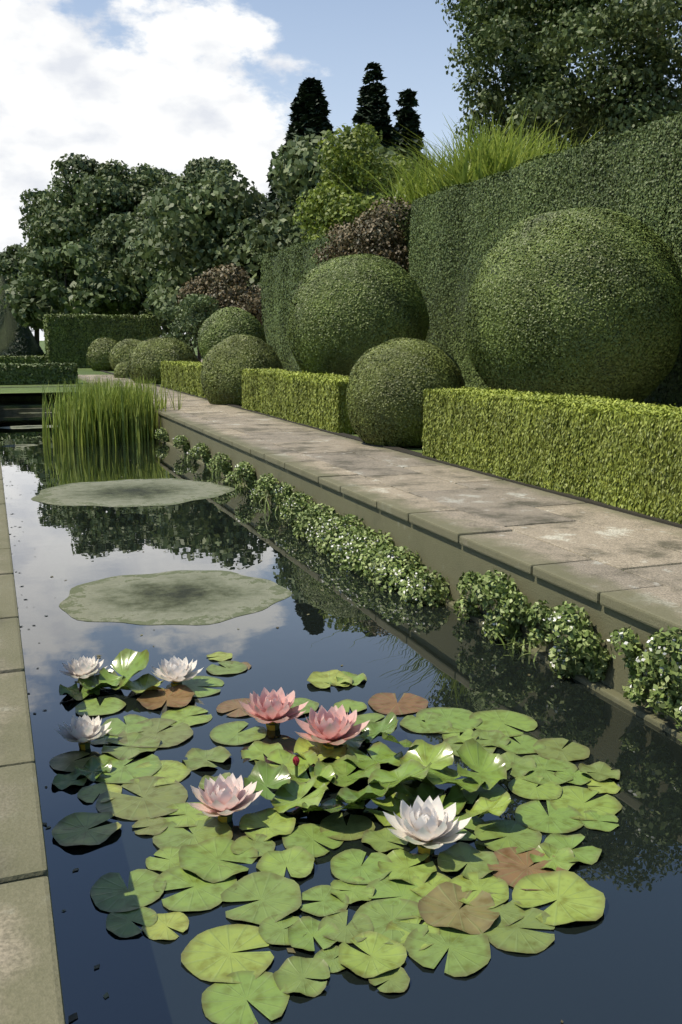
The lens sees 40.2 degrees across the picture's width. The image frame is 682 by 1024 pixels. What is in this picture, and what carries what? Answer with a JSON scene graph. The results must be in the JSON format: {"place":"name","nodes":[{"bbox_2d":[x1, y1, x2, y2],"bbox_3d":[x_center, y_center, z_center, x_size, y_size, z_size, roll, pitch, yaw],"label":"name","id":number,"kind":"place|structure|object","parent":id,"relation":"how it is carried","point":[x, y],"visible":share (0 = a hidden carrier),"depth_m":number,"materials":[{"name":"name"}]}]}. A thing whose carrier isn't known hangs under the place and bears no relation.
{"place":"outdoors","nodes":[
{"label":"outdoors","id":0,"kind":"place"},
{"bbox_2d":[197,307,266,357],"bbox_3d":[-3.073,-4.825,26.358,1.931,1.918,1.879,-4,11,-20],"label":"yew ball","id":1,"kind":"object","parent":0,"point":[218,322],"depth_m":25.66,"materials":[{"name":"green plant"}]},
{"bbox_2d":[0,341,623,570],"bbox_3d":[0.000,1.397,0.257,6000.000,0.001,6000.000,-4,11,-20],"label":"lawn","id":2,"kind":"structure","parent":0,"point":[85,371],"depth_m":28.45,"materials":[{"name":"green plant"}]},
{"bbox_2d":[0,274,45,355],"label":"yew cone","id":3,"kind":"object","parent":2,"relation":"on","point":[8,331],"depth_m":65.36,"materials":[{"name":"green plant"}]},
{"bbox_2d":[0,353,47,363],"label":"hedge","id":4,"kind":"object","parent":2,"relation":"on","point":[31,359],"depth_m":47.32,"materials":[{"name":"green plant"}]},
{"bbox_2d":[0,243,60,342],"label":"tree","id":5,"kind":"object","parent":2,"relation":"on","point":[9,263],"depth_m":86.61,"materials":[{"name":"green plant"}]},
{"bbox_2d":[0,361,77,384],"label":"pool hedge","id":6,"kind":"object","parent":2,"relation":"on","point":[54,365],"depth_m":30.22,"materials":[{"name":"green plant"}]},
{"bbox_2d":[0,385,89,408],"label":"steps","id":7,"kind":"structure","parent":2,"relation":"on","point":[18,400],"depth_m":26.98,"materials":[{"name":"stone"}]},
{"bbox_2d":[0,237,139,327],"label":"tree","id":8,"kind":"object","parent":2,"relation":"on","point":[94,289],"depth_m":58.46,"materials":[{"name":"green plant"}]},
{"bbox_2d":[17,153,179,306],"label":"tree","id":9,"kind":"object","parent":2,"relation":"on","point":[74,215],"depth_m":73.27,"materials":[{"name":"green plant"}]},
{"bbox_2d":[43,312,161,367],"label":"hedge","id":10,"kind":"object","parent":2,"relation":"on","point":[71,340],"depth_m":47.73,"materials":[{"name":"green plant"}]},
{"bbox_2d":[90,202,215,318],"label":"tree","id":11,"kind":"object","parent":2,"relation":"on","point":[112,243],"depth_m":62.85,"materials":[{"name":"green plant"}]},
{"bbox_2d":[96,156,268,356],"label":"tree","id":12,"kind":"object","parent":2,"relation":"on","point":[196,171],"depth_m":76.49,"materials":[{"name":"green plant"}]},
{"bbox_2d":[160,360,205,397],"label":"box hedge","id":13,"kind":"object","parent":2,"relation":"on","point":[188,378],"depth_m":25.30,"materials":[{"name":"green plant"}]},
{"bbox_2d":[117,172,278,347],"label":"tree","id":14,"kind":"object","parent":2,"relation":"on","point":[216,218],"visible":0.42,"depth_m":46.74,"materials":[{"name":"green plant"}]},
{"bbox_2d":[241,367,355,434],"bbox_3d":[-0.734,-2.110,16.871,0.802,0.906,5.780,-4,11,-20],"label":"box hedge","id":15,"kind":"object","parent":2,"relation":"on","point":[276,391],"depth_m":15.82,"materials":[{"name":"green plant"}]},
{"bbox_2d":[261,77,355,212],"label":"conifer","id":16,"kind":"object","parent":2,"relation":"on","point":[309,108],"visible":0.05,"depth_m":58.92,"materials":[{"name":"green plant"}]},
{"bbox_2d":[241,130,420,280],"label":"tree","id":17,"kind":"object","parent":2,"relation":"on","point":[298,173],"depth_m":43.51,"materials":[{"name":"green plant"}]},
{"bbox_2d":[0,407,681,740],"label":"pond basin","id":18,"kind":"object","parent":2,"relation":"on","point":[451,561],"visible":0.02,"depth_m":6.94,"materials":[{"name":"stone"}]},
{"bbox_2d":[0,459,65,1023],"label":"coping","id":19,"kind":"object","parent":18,"relation":"on","point":[30,986],"visible":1,"depth_m":2.57,"materials":[{"name":"stone"}]},
{"bbox_2d":[78,375,681,632],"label":"coping","id":20,"kind":"object","parent":18,"relation":"on","point":[658,606],"visible":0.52,"depth_m":6.74,"materials":[{"name":"stone"}]},
{"bbox_2d":[154,427,681,728],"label":"wall plants","id":21,"kind":"object","parent":18,"relation":"attached to","point":[587,655],"depth_m":6.14,"materials":[{"name":"green plant"}]},
{"bbox_2d":[492,630,540,661],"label":"grass tuft","id":22,"kind":"object","parent":18,"relation":"attached to","point":[517,646],"depth_m":5.95,"materials":[{"name":"green plant"}]},
{"bbox_2d":[352,61,400,153],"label":"fir","id":23,"kind":"object","parent":2,"relation":"on","point":[374,103],"depth_m":70.43,"materials":[{"name":"green plant"}]},
{"bbox_2d":[100,370,681,528],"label":"bed soil","id":24,"kind":"structure","parent":2,"relation":"on","point":[582,498],"depth_m":9.87,"materials":[{"name":"brown soil"}]},
{"bbox_2d":[86,337,117,370],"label":"topiary ball","id":25,"kind":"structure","parent":24,"relation":"on","point":[108,343],"depth_m":43.18,"materials":[{"name":"green plant"}]},
{"bbox_2d":[114,361,129,377],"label":"topiary ball","id":26,"kind":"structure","parent":24,"relation":"on","point":[120,367],"depth_m":35.16,"materials":[{"name":"green plant"}]},
{"bbox_2d":[108,338,140,369],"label":"topiary ball","id":27,"kind":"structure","parent":24,"relation":"on","point":[131,343],"depth_m":37.69,"materials":[{"name":"green plant"}]},
{"bbox_2d":[127,337,197,383],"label":"topiary ball","id":28,"kind":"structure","parent":24,"relation":"on","point":[166,344],"depth_m":30.45,"materials":[{"name":"green plant"}]},
{"bbox_2d":[200,334,283,404],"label":"topiary ball","id":29,"kind":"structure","parent":24,"relation":"on","point":[252,343],"depth_m":20.35,"materials":[{"name":"green plant"}]},
{"bbox_2d":[392,88,431,192],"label":"fir","id":30,"kind":"object","parent":2,"relation":"on","point":[407,116],"visible":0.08,"depth_m":73.81,"materials":[{"name":"green plant"}]},
{"bbox_2d":[422,385,681,523],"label":"box hedge","id":31,"kind":"object","parent":2,"relation":"on","point":[626,457],"depth_m":8.57,"materials":[{"name":"green plant"}]},
{"bbox_2d":[435,0,681,155],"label":"tree","id":32,"kind":"object","parent":2,"relation":"on","point":[532,73],"depth_m":39.97,"materials":[{"name":"green plant"}]},
{"label":"path bed","id":33,"kind":"object","parent":2,"relation":"on","visible":0},
{"bbox_2d":[85,375,681,590],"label":"path slabs","id":34,"kind":"structure","parent":33,"relation":"on","point":[653,563],"depth_m":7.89,"materials":[{"name":"stone"}]},
{"bbox_3d":[14.181,-3.747,26.952,34.400,0.440,57.000,-4,11,-20],"label":"terrace bed","id":35,"kind":"object","parent":2,"relation":"on","visible":0},
{"bbox_2d":[155,293,223,361],"bbox_3d":[-5.521,-6.953,35.814,3.224,2.963,3.679,-4,11,-20],"label":"grey shrub","id":36,"kind":"object","parent":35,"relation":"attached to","point":[196,305],"depth_m":35.04,"materials":[{"name":"plant"}]},
{"bbox_2d":[176,263,262,324],"bbox_3d":[-4.093,-7.734,36.887,4.130,4.102,5.636,-4,11,-20],"label":"copper shrub","id":37,"kind":"object","parent":35,"relation":"on","point":[224,286],"visible":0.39,"depth_m":35.89,"materials":[{"name":"brown plant"}]},
{"bbox_2d":[260,209,413,371],"bbox_3d":[0.213,-5.857,26.224,1.676,4.050,13.225,-4,11,-20],"label":"tall hedge","id":38,"kind":"object","parent":35,"relation":"on","point":[278,339],"depth_m":29.52,"materials":[{"name":"green plant"}]},
{"bbox_2d":[292,123,420,242],"bbox_3d":[1.043,-10.519,37.352,5.718,9.553,5.446,-4,11,-20],"label":"shrub","id":39,"kind":"object","parent":35,"relation":"attached to","point":[338,204],"depth_m":36.18,"materials":[{"name":"green plant"}]},
{"bbox_2d":[408,110,681,407],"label":"tall hedge","id":40,"kind":"object","parent":35,"relation":"on","point":[635,192],"depth_m":15.10,"materials":[{"name":"green plant"}]},
{"bbox_2d":[0,413,681,1023],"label":"pond water","id":41,"kind":"structure","parent":0,"point":[618,961],"depth_m":4.79,"materials":[{"name":"liquid"}]},
{"bbox_2d":[2,444,36,446],"bbox_3d":[-6.058,-1.255,17.601,0.656,0.004,0.481,-4,11,-20],"label":"algae disc","id":42,"kind":"object","parent":41,"relation":"on","point":[21,445],"visible":1,"depth_m":17.59,"materials":[{"name":"green plant"}]},
{"bbox_2d":[0,425,57,428],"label":"stone ledge","id":43,"kind":"object","parent":41,"relation":"on","point":[24,427],"visible":0.79,"depth_m":21.21,"materials":[{"name":"grey stone"}]},
{"bbox_2d":[59,656,105,678],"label":"water lily","id":44,"kind":"object","parent":41,"relation":"in","point":[83,667],"visible":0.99,"depth_m":5.39,"materials":[{"name":"white plant"}]},
{"bbox_2d":[55,714,110,749],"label":"water lily","id":45,"kind":"object","parent":41,"relation":"in","point":[84,731],"visible":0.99,"depth_m":4.53,"materials":[{"name":"white plant"}]},
{"bbox_2d":[42,378,127,447],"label":"reeds","id":46,"kind":"object","parent":41,"relation":"in","point":[76,416],"visible":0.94,"depth_m":17.69,"materials":[{"name":"green plant"}]},
{"bbox_2d":[60,376,122,409],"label":"reeds","id":47,"kind":"object","parent":41,"relation":"in","point":[92,385],"visible":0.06,"depth_m":19.77,"materials":[{"name":"green plant"}]},
{"bbox_2d":[80,377,165,444],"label":"reeds","id":48,"kind":"object","parent":41,"relation":"in","point":[133,412],"visible":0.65,"depth_m":18.33,"materials":[{"name":"green plant"}]},
{"bbox_2d":[31,478,234,506],"bbox_3d":[-2.705,-0.265,12.228,2.600,0.004,2.330,-4,11,-20],"label":"algae disc","id":49,"kind":"object","parent":41,"relation":"on","point":[144,492],"visible":1,"depth_m":12.16,"materials":[{"name":"plant"}]},
{"bbox_2d":[113,374,183,437],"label":"reeds","id":50,"kind":"object","parent":41,"relation":"in","point":[158,404],"visible":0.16,"depth_m":19.09,"materials":[{"name":"green plant"}]},
{"bbox_2d":[59,570,291,624],"bbox_3d":[-1.281,0.652,7.256,1.754,0.004,1.632,-4,11,-20],"label":"algae disc","id":51,"kind":"object","parent":41,"relation":"on","point":[192,597],"visible":1,"depth_m":7.20,"materials":[{"name":"plant"}]},
{"bbox_2d":[151,656,203,686],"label":"water lily","id":52,"kind":"object","parent":41,"relation":"in","point":[174,670],"visible":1,"depth_m":5.33,"materials":[{"name":"white plant"}]},
{"bbox_2d":[204,463,222,475],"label":"grass tuft","id":53,"kind":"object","parent":41,"relation":"on","point":[215,473],"depth_m":13.77,"materials":[{"name":"green plant"}]},
{"bbox_2d":[187,773,262,822],"bbox_3d":[-0.486,1.256,3.872,0.316,0.290,0.316,-4,11,-20],"label":"water lily","id":54,"kind":"object","parent":41,"relation":"in","point":[221,798],"visible":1,"depth_m":3.85,"materials":[{"name":"pink plant"}]},
{"bbox_2d":[231,479,249,492],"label":"grass tuft","id":55,"kind":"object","parent":41,"relation":"on","point":[242,489],"depth_m":12.31,"materials":[{"name":"green plant"}]},
{"bbox_2d":[247,487,270,502],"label":"grass tuft","id":56,"kind":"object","parent":41,"relation":"on","point":[269,498],"depth_m":11.46,"materials":[{"name":"green plant"}]},
{"bbox_2d":[238,687,307,730],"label":"water lily","id":57,"kind":"object","parent":41,"relation":"in","point":[272,710],"visible":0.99,"depth_m":4.76,"materials":[{"name":"pink plant"}]},
{"bbox_2d":[264,494,287,514],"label":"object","id":58,"kind":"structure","parent":41,"relation":"on","point":[279,509],"depth_m":10.71,"materials":[{"name":"green plant"}]},
{"bbox_2d":[2,464,563,1023],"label":"pond floating debris","id":59,"kind":"object","parent":41,"relation":"on","point":[74,1016],"visible":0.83,"depth_m":3.59,"materials":[{"name":"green plant"}]},
{"bbox_2d":[59,648,513,825],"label":"raised lily leaves","id":60,"kind":"object","parent":41,"relation":"on","point":[425,763],"visible":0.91,"depth_m":4.18,"materials":[{"name":"green plant"}]},
{"bbox_2d":[293,756,299,777],"bbox_3d":[-0.201,1.192,4.199,0.031,0.194,0.030,-4,11,-20],"label":"water lily bud","id":61,"kind":"object","parent":41,"relation":"in","point":[296,760],"visible":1,"depth_m":4.18,"materials":[{"name":"red plant"}]},
{"bbox_2d":[294,704,369,748],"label":"water lily","id":62,"kind":"object","parent":41,"relation":"in","point":[333,728],"visible":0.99,"depth_m":4.51,"materials":[{"name":"pink plant"}]},
{"bbox_2d":[49,652,621,1023],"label":"floating lily pads","id":63,"kind":"object","parent":41,"relation":"on","point":[388,935],"visible":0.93,"depth_m":3.54,"materials":[{"name":"green plant"}]},
{"bbox_2d":[383,796,470,854],"bbox_3d":[0.327,1.291,3.635,0.340,0.307,0.355,-4,11,-20],"label":"water lily","id":64,"kind":"object","parent":41,"relation":"in","point":[429,826],"visible":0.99,"depth_m":3.62,"materials":[{"name":"white plant"}]},
{"bbox_2d":[0,0,681,340],"label":"sky","id":65,"kind":"structure","parent":0,"point":[166,84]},
{"bbox_2d":[286,253,428,376],"bbox_3d":[0.327,-3.600,17.779,2.696,2.607,2.621,-4,11,-20],"label":"yew ball","id":66,"kind":"object","parent":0,"point":[337,272],"depth_m":16.77,"materials":[{"name":"green plant"}]},
{"bbox_2d":[312,196,411,272],"bbox_3d":[0.715,-5.889,21.939,1.978,2.689,3.886,-4,11,-20],"label":"copper shrub","id":67,"kind":"object","parent":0,"point":[377,233],"depth_m":20.59,"materials":[{"name":"brown plant"}]},
{"bbox_2d":[309,142,468,215],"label":"ornamental grass","id":68,"kind":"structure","parent":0,"point":[413,191],"depth_m":24.21,"materials":[{"name":"green plant"}]},
{"bbox_2d":[346,337,464,446],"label":"topiary ball","id":69,"kind":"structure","parent":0,"point":[404,347],"depth_m":12.20,"materials":[{"name":"green plant"}]},
{"bbox_2d":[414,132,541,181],"bbox_3d":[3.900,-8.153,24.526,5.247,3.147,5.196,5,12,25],"label":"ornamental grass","id":70,"kind":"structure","parent":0,"point":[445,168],"depth_m":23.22,"materials":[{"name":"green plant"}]},
{"bbox_2d":[375,103,598,197],"bbox_3d":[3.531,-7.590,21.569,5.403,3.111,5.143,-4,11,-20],"label":"ornamental grass","id":71,"kind":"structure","parent":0,"point":[487,160],"depth_m":20.69,"materials":[{"name":"green plant"}]},
{"bbox_2d":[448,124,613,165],"bbox_3d":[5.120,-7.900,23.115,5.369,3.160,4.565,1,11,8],"label":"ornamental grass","id":72,"kind":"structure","parent":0,"point":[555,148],"depth_m":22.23,"materials":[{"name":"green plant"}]},
{"bbox_2d":[465,207,681,402],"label":"yew ball","id":73,"kind":"object","parent":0,"point":[495,370],"depth_m":10.84,"materials":[{"name":"green plant"}]}
]}

